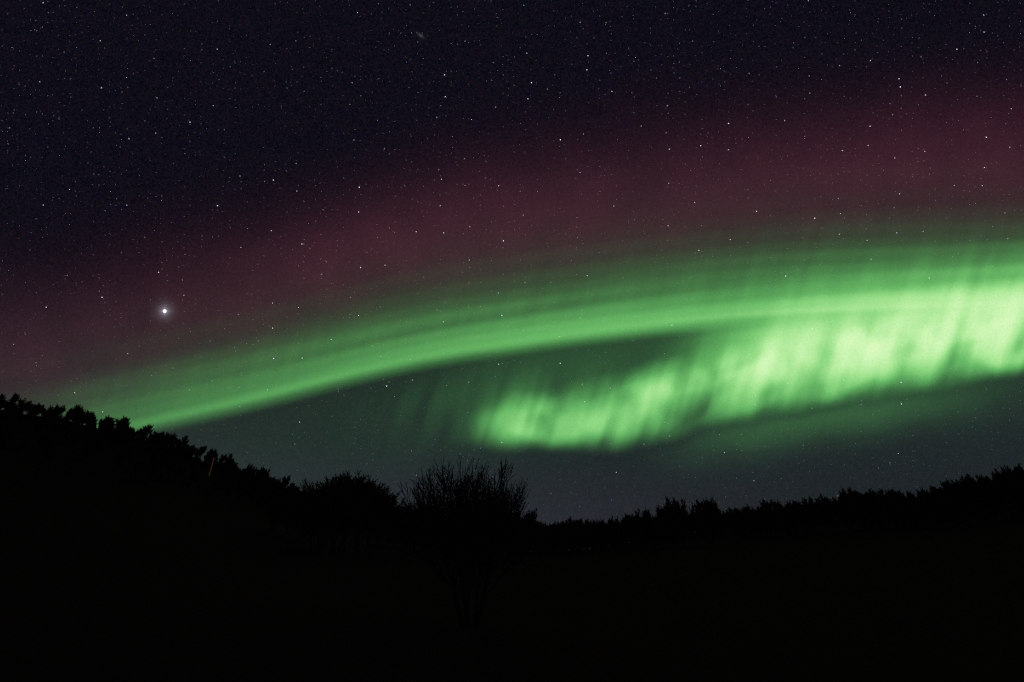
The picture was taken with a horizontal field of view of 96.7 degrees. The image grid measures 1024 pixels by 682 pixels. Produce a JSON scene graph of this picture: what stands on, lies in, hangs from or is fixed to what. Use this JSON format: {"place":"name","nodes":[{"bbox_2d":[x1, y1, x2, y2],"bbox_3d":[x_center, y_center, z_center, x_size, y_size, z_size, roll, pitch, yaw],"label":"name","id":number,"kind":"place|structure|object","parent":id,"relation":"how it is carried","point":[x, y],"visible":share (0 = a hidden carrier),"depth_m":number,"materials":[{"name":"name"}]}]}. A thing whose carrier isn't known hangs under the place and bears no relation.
{"place":"outdoors","nodes":[
{"label":"outdoors","id":0,"kind":"place"},
{"bbox_2d":[0,412,1023,681],"bbox_3d":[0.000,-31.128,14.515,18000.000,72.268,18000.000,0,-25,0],"label":"terrain","id":1,"kind":"structure","parent":0,"point":[110,570],"depth_m":16.71,"materials":[{"name":"black"}]},
{"bbox_2d":[0,395,9,407],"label":"birch tree","id":2,"kind":"object","parent":1,"relation":"on","point":[3,402],"visible":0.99,"depth_m":223.00,"materials":[{"name":"black plant"}]},
{"bbox_2d":[8,401,17,412],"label":"birch tree","id":3,"kind":"object","parent":1,"relation":"on","point":[15,405],"visible":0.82,"depth_m":225.11,"materials":[{"name":"black plant"}]},
{"bbox_2d":[10,392,19,403],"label":"birch tree","id":4,"kind":"object","parent":1,"relation":"on","point":[15,397],"visible":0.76,"depth_m":232.82,"materials":[{"name":"black plant"}]},
{"bbox_2d":[18,398,31,413],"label":"birch tree","id":5,"kind":"object","parent":1,"relation":"on","point":[25,406],"visible":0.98,"depth_m":227.93,"materials":[{"name":"black plant"}]},
{"bbox_2d":[29,402,42,420],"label":"birch tree","id":6,"kind":"object","parent":1,"relation":"on","point":[35,409],"visible":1,"depth_m":223.51,"materials":[{"name":"black plant"}]},
{"bbox_2d":[41,409,51,418],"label":"birch tree","id":7,"kind":"object","parent":1,"relation":"on","point":[47,414],"visible":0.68,"depth_m":223.13,"materials":[{"name":"black plant"}]},
{"bbox_2d":[46,407,57,417],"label":"birch tree","id":8,"kind":"object","parent":1,"relation":"on","point":[54,412],"visible":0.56,"depth_m":232.43,"materials":[{"name":"black plant"}]},
{"bbox_2d":[53,404,66,414],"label":"birch tree","id":9,"kind":"object","parent":1,"relation":"on","point":[60,409],"visible":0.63,"depth_m":238.34,"materials":[{"name":"black plant"}]},
{"bbox_2d":[65,407,78,422],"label":"birch tree","id":10,"kind":"object","parent":1,"relation":"on","point":[69,414],"visible":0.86,"depth_m":238.48,"materials":[{"name":"black plant"}]},
{"bbox_2d":[68,415,81,428],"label":"birch tree","id":11,"kind":"object","parent":1,"relation":"on","point":[77,420],"visible":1,"depth_m":223.91,"materials":[{"name":"black plant"}]},
{"bbox_2d":[66,404,83,419],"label":"birch tree","id":12,"kind":"object","parent":1,"relation":"on","point":[74,407],"visible":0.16,"depth_m":246.06,"materials":[{"name":"black plant"}]},
{"bbox_2d":[71,409,90,424],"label":"birch tree","id":13,"kind":"object","parent":1,"relation":"on","point":[85,416],"visible":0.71,"depth_m":239.66,"materials":[{"name":"black plant"}]},
{"bbox_2d":[83,423,94,434],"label":"birch tree","id":14,"kind":"object","parent":1,"relation":"on","point":[91,426],"visible":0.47,"depth_m":225.79,"materials":[{"name":"black plant"}]},
{"bbox_2d":[86,417,97,426],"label":"birch tree","id":15,"kind":"object","parent":1,"relation":"on","point":[92,421],"visible":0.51,"depth_m":235.65,"materials":[{"name":"black plant"}]},
{"bbox_2d":[102,419,109,433],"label":"birch tree","id":16,"kind":"object","parent":1,"relation":"on","point":[105,425],"visible":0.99,"depth_m":237.22,"materials":[{"name":"black plant"}]},
{"bbox_2d":[98,415,117,432],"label":"birch tree","id":17,"kind":"object","parent":1,"relation":"on","point":[101,421],"visible":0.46,"depth_m":243.54,"materials":[{"name":"black plant"}]},
{"bbox_2d":[118,422,129,427],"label":"birch tree","id":18,"kind":"object","parent":1,"relation":"on","point":[124,424],"visible":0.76,"depth_m":247.48,"materials":[{"name":"black plant"}]},
{"bbox_2d":[121,415,129,428],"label":"birch tree","id":19,"kind":"object","parent":1,"relation":"on","point":[126,420],"visible":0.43,"depth_m":249.09,"materials":[{"name":"black plant"}]},
{"bbox_2d":[123,426,135,443],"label":"birch tree","id":20,"kind":"object","parent":1,"relation":"on","point":[129,431],"visible":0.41,"depth_m":233.91,"materials":[{"name":"black plant"}]},
{"bbox_2d":[128,428,140,444],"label":"birch tree","id":21,"kind":"object","parent":1,"relation":"on","point":[138,432],"visible":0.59,"depth_m":237.94,"materials":[{"name":"black plant"}]},
{"bbox_2d":[135,432,145,450],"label":"birch tree","id":22,"kind":"object","parent":1,"relation":"on","point":[140,440],"visible":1,"depth_m":230.22,"materials":[{"name":"black plant"}]},
{"bbox_2d":[140,425,149,434],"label":"birch tree","id":23,"kind":"object","parent":1,"relation":"on","point":[144,429],"visible":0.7,"depth_m":250.86,"materials":[{"name":"black plant"}]},
{"bbox_2d":[144,424,153,433],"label":"birch tree","id":24,"kind":"object","parent":1,"relation":"on","point":[150,428],"visible":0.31,"depth_m":258.60,"materials":[{"name":"black plant"}]},
{"bbox_2d":[146,432,160,443],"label":"birch tree","id":25,"kind":"object","parent":1,"relation":"on","point":[153,438],"visible":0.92,"depth_m":236.52,"materials":[{"name":"black plant"}]},
{"bbox_2d":[158,430,167,441],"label":"birch tree","id":26,"kind":"object","parent":1,"relation":"on","point":[162,435],"visible":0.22,"depth_m":247.36,"materials":[{"name":"black plant"}]},
{"bbox_2d":[164,433,176,442],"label":"birch tree","id":27,"kind":"object","parent":1,"relation":"on","point":[171,437],"visible":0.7,"depth_m":251.61,"materials":[{"name":"black plant"}]},
{"bbox_2d":[180,435,189,445],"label":"birch tree","id":28,"kind":"object","parent":1,"relation":"on","point":[183,441],"visible":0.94,"depth_m":261.11,"materials":[{"name":"black plant"}]},
{"bbox_2d":[184,447,195,461],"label":"birch tree","id":29,"kind":"object","parent":1,"relation":"on","point":[189,451],"visible":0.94,"depth_m":237.72,"materials":[{"name":"black plant"}]},
{"bbox_2d":[185,444,196,450],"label":"birch tree","id":30,"kind":"object","parent":1,"relation":"on","point":[191,447],"visible":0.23,"depth_m":258.63,"materials":[{"name":"black plant"}]},
{"bbox_2d":[192,454,200,463],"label":"birch tree","id":31,"kind":"object","parent":1,"relation":"on","point":[199,458],"visible":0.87,"depth_m":242.36,"materials":[{"name":"black plant"}]},
{"bbox_2d":[202,463,208,470],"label":"birch tree","id":32,"kind":"object","parent":1,"relation":"on","point":[205,466],"visible":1,"depth_m":237.05,"materials":[{"name":"black plant"}]},
{"bbox_2d":[206,452,214,470],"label":"birch tree","id":33,"kind":"object","parent":1,"relation":"on","point":[211,457],"visible":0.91,"depth_m":246.80,"materials":[{"name":"black plant"}]},
{"bbox_2d":[206,449,217,465],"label":"birch tree","id":34,"kind":"object","parent":1,"relation":"on","point":[215,453],"visible":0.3,"depth_m":252.08,"materials":[{"name":"black plant"}]},
{"bbox_2d":[219,454,226,461],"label":"birch tree","id":35,"kind":"object","parent":1,"relation":"on","point":[222,458],"visible":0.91,"depth_m":268.83,"materials":[{"name":"black plant"}]},
{"bbox_2d":[225,453,232,465],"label":"birch tree","id":36,"kind":"object","parent":1,"relation":"on","point":[230,458],"visible":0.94,"depth_m":260.84,"materials":[{"name":"black plant"}]},
{"bbox_2d":[225,456,234,465],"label":"birch tree","id":37,"kind":"object","parent":1,"relation":"on","point":[233,461],"visible":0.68,"depth_m":261.22,"materials":[{"name":"black plant"}]},
{"bbox_2d":[228,464,236,480],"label":"birch tree","id":38,"kind":"object","parent":1,"relation":"on","point":[232,469],"visible":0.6,"depth_m":238.89,"materials":[{"name":"black plant"}]},
{"bbox_2d":[240,470,249,478],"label":"birch tree","id":39,"kind":"object","parent":1,"relation":"on","point":[244,474],"visible":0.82,"depth_m":243.24,"materials":[{"name":"black plant"}]},
{"bbox_2d":[246,462,252,472],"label":"birch tree","id":40,"kind":"object","parent":1,"relation":"on","point":[248,467],"visible":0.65,"depth_m":258.32,"materials":[{"name":"black plant"}]},
{"bbox_2d":[248,466,256,477],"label":"birch tree","id":41,"kind":"object","parent":1,"relation":"on","point":[250,472],"visible":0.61,"depth_m":256.06,"materials":[{"name":"black plant"}]},
{"bbox_2d":[256,465,269,478],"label":"birch tree","id":42,"kind":"object","parent":1,"relation":"on","point":[261,472],"visible":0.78,"depth_m":259.97,"materials":[{"name":"black plant"}]},
{"bbox_2d":[267,476,275,484],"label":"birch tree","id":43,"kind":"object","parent":1,"relation":"on","point":[271,478],"visible":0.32,"depth_m":235.84,"materials":[{"name":"black plant"}]},
{"bbox_2d":[264,480,299,529],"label":"tree","id":44,"kind":"object","parent":1,"relation":"on","point":[270,501],"visible":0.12,"depth_m":126.65,"materials":[{"name":"black plant"}]},
{"bbox_2d":[281,475,290,486],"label":"birch tree","id":45,"kind":"object","parent":1,"relation":"on","point":[287,479],"visible":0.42,"depth_m":258.17,"materials":[{"name":"black plant"}]},
{"bbox_2d":[286,482,346,550],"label":"tree","id":46,"kind":"object","parent":1,"relation":"on","point":[301,527],"visible":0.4,"depth_m":76.20,"materials":[{"name":"black plant"}]},
{"bbox_2d":[264,470,374,551],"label":"tree","id":47,"kind":"object","parent":1,"relation":"on","point":[307,505],"visible":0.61,"depth_m":75.33,"materials":[{"name":"black plant"}]},
{"bbox_2d":[307,471,354,551],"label":"tree","id":48,"kind":"object","parent":1,"relation":"on","point":[333,545],"visible":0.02,"depth_m":80.32,"materials":[{"name":"black plant"}]},
{"bbox_2d":[317,470,402,552],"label":"tree","id":49,"kind":"object","parent":1,"relation":"on","point":[369,496],"visible":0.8,"depth_m":77.46,"materials":[{"name":"black plant"}]},
{"bbox_2d":[345,475,410,552],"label":"tree","id":50,"kind":"object","parent":1,"relation":"on","point":[393,502],"visible":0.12,"depth_m":82.66,"materials":[{"name":"black plant"}]},
{"bbox_2d":[375,495,407,544],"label":"tree","id":51,"kind":"object","parent":1,"relation":"on","point":[381,532],"visible":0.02,"depth_m":111.72,"materials":[{"name":"black plant"}]},
{"bbox_2d":[380,455,546,626],"bbox_3d":[-1.387,5.504,12.834,4.783,4.553,3.874,-7,-26,15],"label":"willow tree","id":52,"kind":"object","parent":1,"relation":"on","point":[475,518],"visible":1,"depth_m":12.36,"materials":[{"name":"black plant"}]},
{"bbox_2d":[495,507,544,562],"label":"willow tree","id":53,"kind":"object","parent":1,"relation":"on","point":[535,527],"visible":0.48,"depth_m":66.09,"materials":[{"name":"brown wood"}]},
{"bbox_2d":[514,516,544,556],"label":"birch","id":54,"kind":"object","parent":1,"relation":"on","point":[541,529],"visible":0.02,"depth_m":100.38,"materials":[{"name":"black plant"}]},
{"bbox_2d":[542,523,550,553],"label":"birch tree","id":55,"kind":"object","parent":1,"relation":"on","point":[548,528],"visible":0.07,"depth_m":143.62,"materials":[{"name":"black plant"}]},
{"bbox_2d":[550,521,575,555],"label":"birch","id":56,"kind":"object","parent":1,"relation":"on","point":[565,537],"visible":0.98,"depth_m":108.65,"materials":[{"name":"black plant"}]},
{"bbox_2d":[555,519,592,554],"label":"birch","id":57,"kind":"object","parent":1,"relation":"on","point":[578,534],"visible":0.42,"depth_m":113.90,"materials":[{"name":"black plant"}]},
{"bbox_2d":[570,523,586,554],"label":"birch","id":58,"kind":"object","parent":1,"relation":"on","point":[581,544],"visible":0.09,"depth_m":116.92,"materials":[{"name":"black plant"}]},
{"bbox_2d":[569,516,588,551],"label":"birch tree","id":59,"kind":"object","parent":1,"relation":"on","point":[583,525],"visible":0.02,"depth_m":137.50,"materials":[{"name":"black plant"}]},
{"bbox_2d":[581,521,599,553],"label":"birch","id":60,"kind":"object","parent":1,"relation":"on","point":[594,537],"visible":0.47,"depth_m":121.92,"materials":[{"name":"black plant"}]},
{"bbox_2d":[590,519,602,553],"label":"birch","id":61,"kind":"object","parent":1,"relation":"on","point":[595,524],"visible":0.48,"depth_m":126.59,"materials":[{"name":"black plant"}]},
{"bbox_2d":[599,518,609,547],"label":"birch tree","id":62,"kind":"object","parent":1,"relation":"on","point":[601,523],"visible":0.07,"depth_m":155.23,"materials":[{"name":"black plant"}]},
{"bbox_2d":[606,516,617,550],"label":"birch","id":63,"kind":"object","parent":1,"relation":"on","point":[611,523],"visible":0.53,"depth_m":134.25,"materials":[{"name":"black plant"}]},
{"bbox_2d":[606,516,619,546],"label":"birch tree","id":64,"kind":"object","parent":1,"relation":"on","point":[616,522],"visible":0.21,"depth_m":149.99,"materials":[{"name":"black plant"}]},
{"bbox_2d":[618,513,635,550],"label":"birch","id":65,"kind":"object","parent":1,"relation":"on","point":[625,531],"visible":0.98,"depth_m":134.67,"materials":[{"name":"black plant"}]},
{"bbox_2d":[617,513,636,548],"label":"birch","id":66,"kind":"object","parent":1,"relation":"on","point":[632,535],"visible":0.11,"depth_m":143.21,"materials":[{"name":"black plant"}]},
{"bbox_2d":[628,507,652,548],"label":"birch","id":67,"kind":"object","parent":1,"relation":"on","point":[640,529],"visible":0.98,"depth_m":133.53,"materials":[{"name":"black plant"}]},
{"bbox_2d":[646,504,671,547],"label":"birch","id":68,"kind":"object","parent":1,"relation":"on","point":[659,525],"visible":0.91,"depth_m":132.09,"materials":[{"name":"black plant"}]},
{"bbox_2d":[664,496,684,547],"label":"birch","id":69,"kind":"object","parent":1,"relation":"on","point":[673,518],"visible":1,"depth_m":127.45,"materials":[{"name":"black plant"}]},
{"bbox_2d":[671,497,695,546],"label":"birch","id":70,"kind":"object","parent":1,"relation":"on","point":[685,515],"visible":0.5,"depth_m":130.37,"materials":[{"name":"black plant"}]},
{"bbox_2d":[689,499,705,545],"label":"birch","id":71,"kind":"object","parent":1,"relation":"on","point":[695,508],"visible":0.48,"depth_m":131.89,"materials":[{"name":"black plant"}]},
{"bbox_2d":[694,496,724,545],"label":"tree","id":72,"kind":"object","parent":1,"relation":"on","point":[710,519],"visible":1,"depth_m":126.94,"materials":[{"name":"black plant"}]},
{"bbox_2d":[716,506,724,543],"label":"birch","id":73,"kind":"object","parent":1,"relation":"on","point":[722,528],"visible":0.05,"depth_m":130.83,"materials":[{"name":"black plant"}]},
{"bbox_2d":[719,507,735,534],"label":"birch tree","id":74,"kind":"object","parent":1,"relation":"on","point":[726,518],"visible":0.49,"depth_m":173.92,"materials":[{"name":"black plant"}]},
{"bbox_2d":[728,503,765,539],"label":"tree","id":75,"kind":"object","parent":1,"relation":"on","point":[744,520],"visible":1,"depth_m":142.21,"materials":[{"name":"black plant"}]},
{"bbox_2d":[756,498,779,537],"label":"birch","id":76,"kind":"object","parent":1,"relation":"on","point":[766,513],"visible":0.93,"depth_m":144.00,"materials":[{"name":"black plant"}]},
{"bbox_2d":[772,499,781,509],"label":"birch tree","id":77,"kind":"object","parent":1,"relation":"on","point":[774,502],"visible":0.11,"depth_m":212.87,"materials":[{"name":"black plant"}]},
{"bbox_2d":[774,502,795,535],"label":"birch","id":78,"kind":"object","parent":1,"relation":"on","point":[786,521],"visible":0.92,"depth_m":144.47,"materials":[{"name":"black plant"}]},
{"bbox_2d":[789,496,820,531],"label":"birch","id":79,"kind":"object","parent":1,"relation":"on","point":[799,516],"visible":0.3,"depth_m":161.12,"materials":[{"name":"black plant"}]},
{"bbox_2d":[800,493,839,532],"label":"tree","id":80,"kind":"object","parent":1,"relation":"on","point":[823,511],"visible":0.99,"depth_m":149.18,"materials":[{"name":"black plant"}]},
{"bbox_2d":[830,487,860,529],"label":"birch","id":81,"kind":"object","parent":1,"relation":"on","point":[848,510],"visible":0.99,"depth_m":153.74,"materials":[{"name":"black plant"}]},
{"bbox_2d":[836,487,886,527],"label":"tree","id":82,"kind":"object","parent":1,"relation":"on","point":[863,502],"visible":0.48,"depth_m":154.16,"materials":[{"name":"black plant"}]},
{"bbox_2d":[866,492,888,528],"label":"birch","id":83,"kind":"object","parent":1,"relation":"on","point":[878,507],"visible":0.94,"depth_m":149.99,"materials":[{"name":"black plant"}]},
{"bbox_2d":[876,489,886,497],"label":"birch tree","id":84,"kind":"object","parent":1,"relation":"on","point":[881,491],"visible":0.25,"depth_m":199.74,"materials":[{"name":"black plant"}]},
{"bbox_2d":[884,487,895,500],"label":"birch tree","id":85,"kind":"object","parent":1,"relation":"on","point":[891,490],"visible":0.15,"depth_m":187.74,"materials":[{"name":"black plant"}]},
{"bbox_2d":[887,491,903,528],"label":"birch tree","id":86,"kind":"object","parent":1,"relation":"on","point":[894,507],"visible":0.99,"depth_m":145.63,"materials":[{"name":"black plant"}]},
{"bbox_2d":[889,492,914,527],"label":"birch","id":87,"kind":"object","parent":1,"relation":"on","point":[902,499],"visible":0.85,"depth_m":145.19,"materials":[{"name":"black plant"}]},
{"bbox_2d":[905,491,915,503],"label":"birch tree","id":88,"kind":"object","parent":1,"relation":"on","point":[911,496],"visible":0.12,"depth_m":155.06,"materials":[{"name":"black plant"}]},
{"bbox_2d":[913,487,940,526],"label":"birch tree","id":89,"kind":"object","parent":1,"relation":"on","point":[925,497],"visible":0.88,"depth_m":142.68,"materials":[{"name":"black plant"}]},
{"bbox_2d":[929,486,945,525],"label":"birch tree","id":90,"kind":"object","parent":1,"relation":"on","point":[937,495],"visible":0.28,"depth_m":145.25,"materials":[{"name":"black plant"}]},
{"bbox_2d":[939,478,956,489],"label":"birch tree","id":91,"kind":"object","parent":1,"relation":"on","point":[948,482],"visible":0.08,"depth_m":183.57,"materials":[{"name":"black plant"}]},
{"bbox_2d":[943,483,954,495],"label":"birch tree","id":92,"kind":"object","parent":1,"relation":"on","point":[946,489],"visible":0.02,"depth_m":150.06,"materials":[{"name":"black plant"}]},
{"bbox_2d":[939,479,980,526],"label":"birch tree","id":93,"kind":"object","parent":1,"relation":"on","point":[958,499],"visible":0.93,"depth_m":131.07,"materials":[{"name":"black plant"}]},
{"bbox_2d":[960,474,970,489],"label":"birch tree","id":94,"kind":"object","parent":1,"relation":"on","point":[963,482],"visible":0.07,"depth_m":184.89,"materials":[{"name":"black plant"}]},
{"bbox_2d":[965,474,991,494],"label":"birch tree","id":95,"kind":"object","parent":1,"relation":"on","point":[973,485],"visible":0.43,"depth_m":164.74,"materials":[{"name":"black plant"}]},
{"bbox_2d":[979,474,988,484],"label":"birch tree","id":96,"kind":"object","parent":1,"relation":"on","point":[984,480],"visible":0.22,"depth_m":172.93,"materials":[{"name":"black plant"}]},
{"bbox_2d":[986,468,1016,484],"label":"birch tree","id":97,"kind":"object","parent":1,"relation":"on","point":[998,475],"visible":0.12,"depth_m":164.21,"materials":[{"name":"black plant"}]},
{"bbox_2d":[1000,465,1012,473],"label":"birch tree","id":98,"kind":"object","parent":1,"relation":"on","point":[1005,470],"visible":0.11,"depth_m":187.05,"materials":[{"name":"black plant"}]},
{"bbox_2d":[1009,463,1023,476],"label":"birch tree","id":99,"kind":"object","parent":1,"relation":"on","point":[1019,470],"visible":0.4,"depth_m":163.30,"materials":[{"name":"black plant"}]},
{"bbox_2d":[0,0,1023,551],"label":"sky","id":100,"kind":"structure","parent":0,"point":[625,255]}
]}

